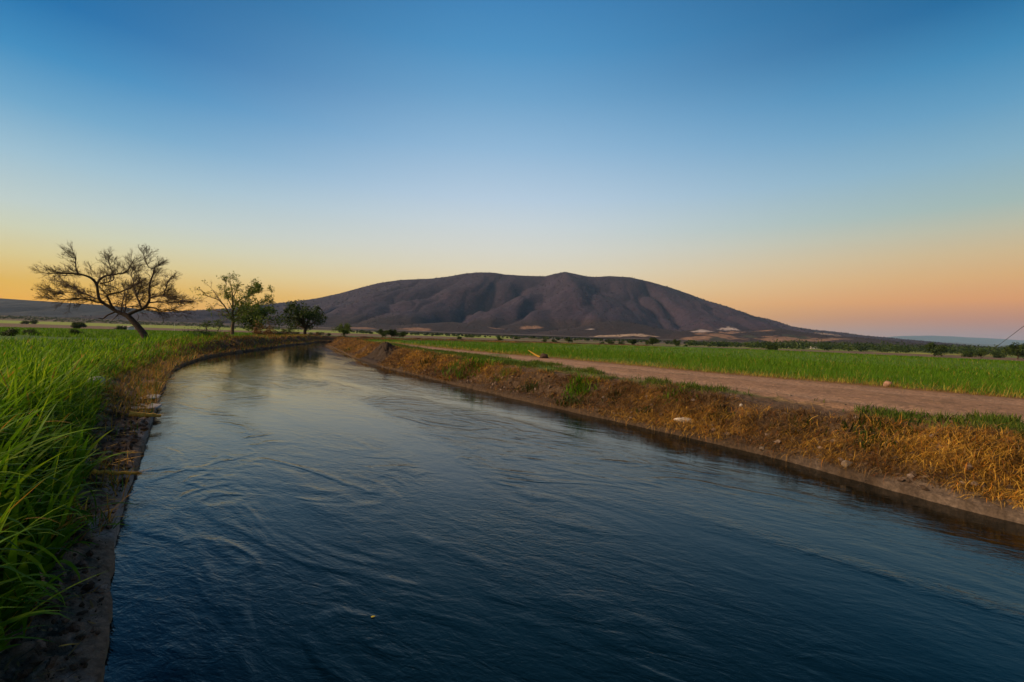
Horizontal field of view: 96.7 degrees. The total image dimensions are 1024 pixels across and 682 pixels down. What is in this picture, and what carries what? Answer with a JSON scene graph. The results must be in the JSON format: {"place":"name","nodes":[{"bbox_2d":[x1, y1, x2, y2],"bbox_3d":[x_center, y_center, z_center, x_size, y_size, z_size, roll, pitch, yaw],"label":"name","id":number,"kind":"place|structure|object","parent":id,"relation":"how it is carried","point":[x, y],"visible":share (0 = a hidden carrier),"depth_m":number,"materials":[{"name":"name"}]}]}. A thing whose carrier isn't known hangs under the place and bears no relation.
{"place":"outdoors","nodes":[
{"label":"outdoors","id":0,"kind":"place"},
{"bbox_2d":[0,298,152,316],"bbox_3d":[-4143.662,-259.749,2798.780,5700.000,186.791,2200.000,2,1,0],"label":"hill","id":1,"kind":"structure","parent":0,"point":[13,307],"depth_m":2716.29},
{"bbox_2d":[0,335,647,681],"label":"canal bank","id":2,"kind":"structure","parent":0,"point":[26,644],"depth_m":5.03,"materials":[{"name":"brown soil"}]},
{"bbox_2d":[88,376,105,383],"bbox_3d":[-10.253,1.020,11.224,0.404,0.289,0.352,2,1,0],"label":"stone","id":3,"kind":"object","parent":2,"relation":"on","point":[98,379],"visible":0.21,"depth_m":11.20,"materials":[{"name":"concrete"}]},
{"bbox_2d":[92,466,156,475],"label":"cane stalk","id":4,"kind":"object","parent":2,"relation":"on","point":[121,472],"visible":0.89,"depth_m":5.43,"materials":[{"name":"plant"}]},
{"bbox_2d":[128,411,163,416],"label":"cane stalk","id":5,"kind":"object","parent":2,"relation":"on","point":[133,413],"visible":0.97,"depth_m":8.79,"materials":[{"name":"plant"}]},
{"bbox_2d":[131,403,161,408],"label":"concrete slab","id":6,"kind":"structure","parent":2,"relation":"on","point":[155,405],"depth_m":9.94,"materials":[{"name":"grey concrete"}]},
{"bbox_2d":[0,315,1023,426],"bbox_3d":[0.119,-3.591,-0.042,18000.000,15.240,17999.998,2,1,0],"label":"field","id":7,"kind":"structure","parent":0,"point":[13,322],"depth_m":260.30,"materials":[{"name":"green plant"}]},
{"bbox_2d":[0,328,19,335],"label":"field bush","id":8,"kind":"object","parent":7,"relation":"on","point":[10,331],"visible":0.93,"depth_m":39.91,"materials":[{"name":"green plant"}]},
{"bbox_2d":[21,329,39,334],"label":"field bush","id":9,"kind":"object","parent":7,"relation":"on","point":[29,332],"visible":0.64,"depth_m":43.91,"materials":[{"name":"green plant"}]},
{"bbox_2d":[28,319,38,323],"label":"field bush","id":10,"kind":"object","parent":7,"relation":"on","point":[34,321],"visible":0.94,"depth_m":358.98,"materials":[{"name":"green plant"}]},
{"bbox_2d":[68,328,83,334],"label":"field bush","id":11,"kind":"object","parent":7,"relation":"on","point":[74,331],"visible":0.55,"depth_m":49.87,"materials":[{"name":"green plant"}]},
{"bbox_2d":[70,321,86,328],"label":"field tree","id":12,"kind":"object","parent":7,"relation":"on","point":[78,324],"visible":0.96,"depth_m":169.26,"materials":[{"name":"green plant"}]},
{"bbox_2d":[0,332,233,652],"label":"tall grass","id":13,"kind":"structure","parent":7,"relation":"on","point":[32,380],"depth_m":4.88,"materials":[{"name":"green plant"}]},
{"bbox_2d":[28,242,206,339],"bbox_3d":[-34.848,-4.203,39.959,17.992,9.236,7.726,2,1,0],"label":"bare tree","id":14,"kind":"object","parent":7,"relation":"on","point":[138,285],"visible":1,"depth_m":39.77,"materials":[{"name":"brown plant"}]},
{"bbox_2d":[113,325,127,329],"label":"field bush","id":15,"kind":"object","parent":7,"relation":"on","point":[121,327],"visible":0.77,"depth_m":179.74,"materials":[{"name":"green plant"}]},
{"bbox_2d":[120,326,134,329],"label":"shed","id":16,"kind":"structure","parent":7,"relation":"on","point":[130,328],"depth_m":184.18,"materials":[{"name":"white metal"}]},
{"bbox_2d":[0,326,308,338],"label":"crop grass","id":17,"kind":"structure","parent":7,"relation":"on","point":[58,332],"depth_m":59.30,"materials":[{"name":"green plant"}]},
{"bbox_2d":[183,326,223,336],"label":"hedge bush","id":18,"kind":"object","parent":7,"relation":"on","point":[208,334],"visible":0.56,"depth_m":42.83,"materials":[{"name":"green plant"}]},
{"bbox_2d":[200,320,211,329],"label":"slender tree","id":19,"kind":"object","parent":7,"relation":"on","point":[207,324],"visible":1,"depth_m":119.94,"materials":[{"name":"green plant"}]},
{"bbox_2d":[212,319,223,329],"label":"slender tree","id":20,"kind":"object","parent":7,"relation":"on","point":[217,323],"visible":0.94,"depth_m":127.94,"materials":[{"name":"green plant"}]},
{"bbox_2d":[192,271,274,334],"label":"sparse tree","id":21,"kind":"object","parent":7,"relation":"on","point":[257,289],"visible":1,"depth_m":75.50,"materials":[{"name":"green plant"}]},
{"bbox_2d":[234,298,288,330],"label":"bushy tree","id":22,"kind":"object","parent":7,"relation":"on","point":[252,320],"visible":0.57,"depth_m":90.68,"materials":[{"name":"green plant"}]},
{"bbox_2d":[250,322,275,334],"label":"reddish bush","id":23,"kind":"object","parent":7,"relation":"on","point":[260,331],"visible":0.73,"depth_m":81.80,"materials":[{"name":"brown plant"}]},
{"bbox_2d":[262,321,276,331],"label":"grey tree","id":24,"kind":"object","parent":7,"relation":"on","point":[270,325],"visible":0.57,"depth_m":99.97,"materials":[{"name":"green plant"}]},
{"bbox_2d":[280,327,293,333],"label":"bush","id":25,"kind":"object","parent":7,"relation":"on","point":[288,331],"visible":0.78,"depth_m":101.72,"materials":[{"name":"green plant"}]},
{"bbox_2d":[274,299,327,334],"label":"dense tree","id":26,"kind":"object","parent":7,"relation":"on","point":[300,319],"visible":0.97,"depth_m":103.00,"materials":[{"name":"green plant"}]},
{"bbox_2d":[331,322,351,335],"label":"round tree","id":27,"kind":"object","parent":7,"relation":"on","point":[341,328],"visible":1,"depth_m":124.29,"materials":[{"name":"green plant"}]},
{"bbox_2d":[378,329,386,336],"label":"field tree","id":28,"kind":"object","parent":7,"relation":"on","point":[381,332],"visible":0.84,"depth_m":173.81,"materials":[{"name":"green plant"}]},
{"bbox_2d":[385,329,399,336],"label":"field tree","id":29,"kind":"object","parent":7,"relation":"on","point":[392,333],"visible":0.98,"depth_m":169.44,"materials":[{"name":"green plant"}]},
{"bbox_2d":[398,331,406,336],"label":"field tree","id":30,"kind":"object","parent":7,"relation":"on","point":[403,333],"visible":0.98,"depth_m":177.18,"materials":[{"name":"green plant"}]},
{"bbox_2d":[0,315,1021,355],"bbox_3d":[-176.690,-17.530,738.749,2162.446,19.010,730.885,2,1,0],"label":"woodland","id":31,"kind":"object","parent":7,"relation":"on","point":[861,347],"visible":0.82,"depth_m":478.25,"materials":[{"name":"green plant"}]},
{"bbox_2d":[628,339,636,343],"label":"field tree","id":32,"kind":"object","parent":7,"relation":"on","point":[633,341],"visible":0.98,"depth_m":199.40,"materials":[{"name":"green plant"}]},
{"bbox_2d":[644,337,659,344],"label":"field tree","id":33,"kind":"object","parent":7,"relation":"on","point":[653,340],"visible":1,"depth_m":159.21,"materials":[{"name":"green plant"}]},
{"bbox_2d":[673,339,680,345],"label":"field tree","id":34,"kind":"object","parent":7,"relation":"on","point":[676,343],"visible":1,"depth_m":184.23,"materials":[{"name":"green plant"}]},
{"bbox_2d":[763,342,778,349],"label":"field bush","id":35,"kind":"object","parent":7,"relation":"on","point":[773,346],"visible":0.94,"depth_m":189.61,"materials":[{"name":"green plant"}]},
{"bbox_2d":[883,381,891,386],"bbox_3d":[11.910,1.380,14.427,0.223,0.239,0.219,2,1,42],"label":"stone","id":36,"kind":"object","parent":7,"relation":"on","point":[888,383],"visible":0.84,"depth_m":14.37,"materials":[{"name":"beige stone"}]},
{"bbox_2d":[924,342,947,356],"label":"field tree","id":37,"kind":"object","parent":7,"relation":"on","point":[935,349],"visible":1,"depth_m":228.18,"materials":[{"name":"green plant"}]},
{"bbox_2d":[961,351,973,356],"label":"field bush","id":38,"kind":"object","parent":7,"relation":"on","point":[970,353],"visible":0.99,"depth_m":239.47,"materials":[{"name":"green plant"}]},
{"bbox_2d":[972,350,986,357],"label":"field tree","id":39,"kind":"object","parent":7,"relation":"on","point":[980,353],"visible":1,"depth_m":234.49,"materials":[{"name":"green plant"}]},
{"bbox_2d":[991,350,1006,357],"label":"field bush","id":40,"kind":"object","parent":7,"relation":"on","point":[996,354],"visible":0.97,"depth_m":249.28,"materials":[{"name":"green plant"}]},
{"bbox_2d":[1001,342,1023,358],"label":"field tree","id":41,"kind":"object","parent":7,"relation":"on","point":[1018,351],"visible":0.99,"depth_m":215.05,"materials":[{"name":"green plant"}]},
{"bbox_2d":[0,0,1023,339],"label":"sky","id":42,"kind":"structure","parent":0,"point":[851,166],"materials":[{"name":"blue"}]},
{"bbox_2d":[4,333,1023,636],"bbox_3d":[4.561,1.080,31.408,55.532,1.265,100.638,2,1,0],"label":"canal bank","id":43,"kind":"structure","parent":0,"point":[381,352],"depth_m":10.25,"materials":[{"name":"brown plant"}]},
{"bbox_2d":[420,354,443,366],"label":"weed clump","id":44,"kind":"object","parent":43,"relation":"on","point":[430,360],"visible":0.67,"depth_m":22.90,"materials":[{"name":"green plant"}]},
{"bbox_2d":[437,355,475,372],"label":"weed clump","id":45,"kind":"object","parent":43,"relation":"on","point":[454,363],"visible":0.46,"depth_m":20.53,"materials":[{"name":"green plant"}]},
{"bbox_2d":[441,355,504,379],"bbox_3d":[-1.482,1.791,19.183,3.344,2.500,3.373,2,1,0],"label":"weed clump","id":46,"kind":"object","parent":43,"relation":"on","point":[482,361],"visible":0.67,"depth_m":19.16,"materials":[{"name":"green plant"}]},
{"bbox_2d":[484,365,520,381],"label":"weed clump","id":47,"kind":"object","parent":43,"relation":"on","point":[504,373],"visible":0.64,"depth_m":16.89,"materials":[{"name":"green plant"}]},
{"bbox_2d":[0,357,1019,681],"bbox_3d":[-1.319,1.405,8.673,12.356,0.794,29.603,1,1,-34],"label":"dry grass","id":48,"kind":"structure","parent":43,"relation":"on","point":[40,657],"depth_m":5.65,"materials":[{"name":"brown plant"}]},
{"bbox_2d":[510,378,548,392],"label":"weed clump","id":49,"kind":"object","parent":43,"relation":"on","point":[531,384],"visible":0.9,"depth_m":14.96,"materials":[{"name":"green plant"}]},
{"bbox_2d":[554,395,590,406],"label":"weed clump","id":50,"kind":"object","parent":43,"relation":"on","point":[568,399],"visible":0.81,"depth_m":12.64,"materials":[{"name":"green plant"}]},
{"bbox_2d":[552,371,599,398],"bbox_3d":[1.959,1.320,13.566,1.554,0.908,1.248,2,1,0],"label":"weed clump","id":51,"kind":"object","parent":43,"relation":"on","point":[581,386],"visible":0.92,"depth_m":13.52,"materials":[{"name":"green plant"}]},
{"bbox_2d":[597,386,636,406],"bbox_3d":[2.803,1.504,12.333,0.923,0.585,1.097,2,1,-17],"label":"weed clump","id":52,"kind":"object","parent":43,"relation":"on","point":[618,395],"visible":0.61,"depth_m":12.44,"materials":[{"name":"green plant"}]},
{"bbox_2d":[631,402,651,414],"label":"weed clump","id":53,"kind":"object","parent":43,"relation":"on","point":[643,412],"visible":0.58,"depth_m":10.97,"materials":[{"name":"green plant"}]},
{"bbox_2d":[652,380,702,405],"bbox_3d":[4.082,1.367,11.348,1.194,0.714,1.226,2,1,31],"label":"weed clump","id":54,"kind":"object","parent":43,"relation":"on","point":[681,389],"visible":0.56,"depth_m":11.33,"materials":[{"name":"green plant"}]},
{"bbox_2d":[674,417,692,421],"bbox_3d":[3.843,1.766,10.102,0.479,0.141,0.252,2,1,-6],"label":"stone","id":55,"kind":"object","parent":43,"relation":"on","point":[683,419],"visible":0.52,"depth_m":10.04,"materials":[{"name":"beige stone"}]},
{"bbox_2d":[357,338,1023,438],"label":"turf","id":56,"kind":"structure","parent":43,"relation":"on","point":[1012,421],"depth_m":8.77,"materials":[{"name":"green plant"}]},
{"bbox_2d":[699,402,734,422],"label":"weed clump","id":57,"kind":"object","parent":43,"relation":"on","point":[713,415],"visible":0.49,"depth_m":9.99,"materials":[{"name":"brown plant"}]},
{"bbox_2d":[769,413,839,436],"bbox_3d":[5.475,1.586,8.574,0.982,0.494,0.980,2,1,-23],"label":"weed clump","id":58,"kind":"object","parent":43,"relation":"on","point":[808,424],"visible":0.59,"depth_m":8.60,"materials":[{"name":"brown plant"}]},
{"bbox_2d":[842,435,906,453],"bbox_3d":[5.859,1.727,7.459,0.940,0.392,0.819,2,1,0],"label":"weed clump","id":59,"kind":"object","parent":43,"relation":"on","point":[865,443],"visible":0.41,"depth_m":7.38,"materials":[{"name":"brown plant"}]},
{"bbox_2d":[837,408,918,455],"bbox_3d":[6.096,1.517,7.661,1.104,0.623,1.428,3,1,45],"label":"weed clump","id":60,"kind":"object","parent":43,"relation":"on","point":[845,425],"visible":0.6,"depth_m":7.80,"materials":[{"name":"brown plant"}]},
{"bbox_2d":[958,432,1021,465],"bbox_3d":[6.850,1.540,6.444,0.833,0.455,0.985,3,1,44],"label":"weed clump","id":61,"kind":"object","parent":43,"relation":"on","point":[996,450],"visible":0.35,"depth_m":6.40,"materials":[{"name":"brown plant"}]},
{"bbox_2d":[59,272,996,348],"bbox_3d":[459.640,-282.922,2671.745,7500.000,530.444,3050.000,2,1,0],"label":"mountain","id":62,"kind":"structure","parent":0,"point":[361,313],"depth_m":2702.16,"materials":[{"name":"stone"}]},
{"bbox_2d":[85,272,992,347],"bbox_3d":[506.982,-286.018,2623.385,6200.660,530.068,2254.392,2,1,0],"label":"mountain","id":63,"kind":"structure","parent":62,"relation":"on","point":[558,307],"depth_m":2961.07,"materials":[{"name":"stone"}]},
{"bbox_2d":[104,342,1023,681],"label":"water","id":64,"kind":"structure","parent":0,"point":[302,512],"depth_m":4.23,"materials":[{"name":"blue liquid"}]},
{"bbox_2d":[363,338,1023,397],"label":"crop grass","id":65,"kind":"structure","parent":0,"point":[753,362],"depth_m":27.90,"materials":[{"name":"green plant"}]},
{"bbox_2d":[402,344,1023,424],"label":"dirt road","id":66,"kind":"structure","parent":0,"point":[835,395],"depth_m":12.28,"materials":[{"name":"brown soil"}]},
{"bbox_2d":[528,350,547,357],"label":"dead branch","id":67,"kind":"object","parent":66,"relation":"on","point":[542,355],"visible":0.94,"depth_m":25.84,"materials":[{"name":"wood"}]},
{"bbox_2d":[886,336,1023,345],"bbox_3d":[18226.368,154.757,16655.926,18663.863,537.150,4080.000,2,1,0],"label":"mountain","id":68,"kind":"structure","parent":0,"point":[965,340],"depth_m":16554.58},
{"bbox_2d":[942,342,1013,346],"bbox_3d":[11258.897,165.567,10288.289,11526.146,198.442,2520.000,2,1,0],"label":"hill","id":69,"kind":"structure","parent":0,"point":[991,345],"depth_m":10335.82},
{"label":"canal bed","id":70,"kind":"structure","parent":0,"visible":0},
{"bbox_2d":[31,340,331,681],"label":"concrete lip","id":71,"kind":"object","parent":70,"relation":"on","point":[94,646],"visible":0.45,"depth_m":3.12,"materials":[{"name":"concrete"}]},
{"bbox_2d":[0,368,146,681],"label":"litter","id":72,"kind":"object","parent":71,"relation":"on","point":[47,671],"visible":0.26,"depth_m":2.61,"materials":[{"name":"plant"}]},
{"bbox_2d":[325,344,1023,523],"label":"riverbank","id":73,"kind":"structure","parent":70,"relation":"on","point":[974,503],"depth_m":7.26,"materials":[{"name":"brown soil"}]},
{"bbox_2d":[841,460,852,467],"bbox_3d":[5.204,1.913,7.071,0.162,0.126,0.106,2,1,0],"label":"stone","id":74,"kind":"object","parent":73,"relation":"on","point":[847,465],"visible":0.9,"depth_m":7.03,"materials":[{"name":"beige stone"}]}
]}

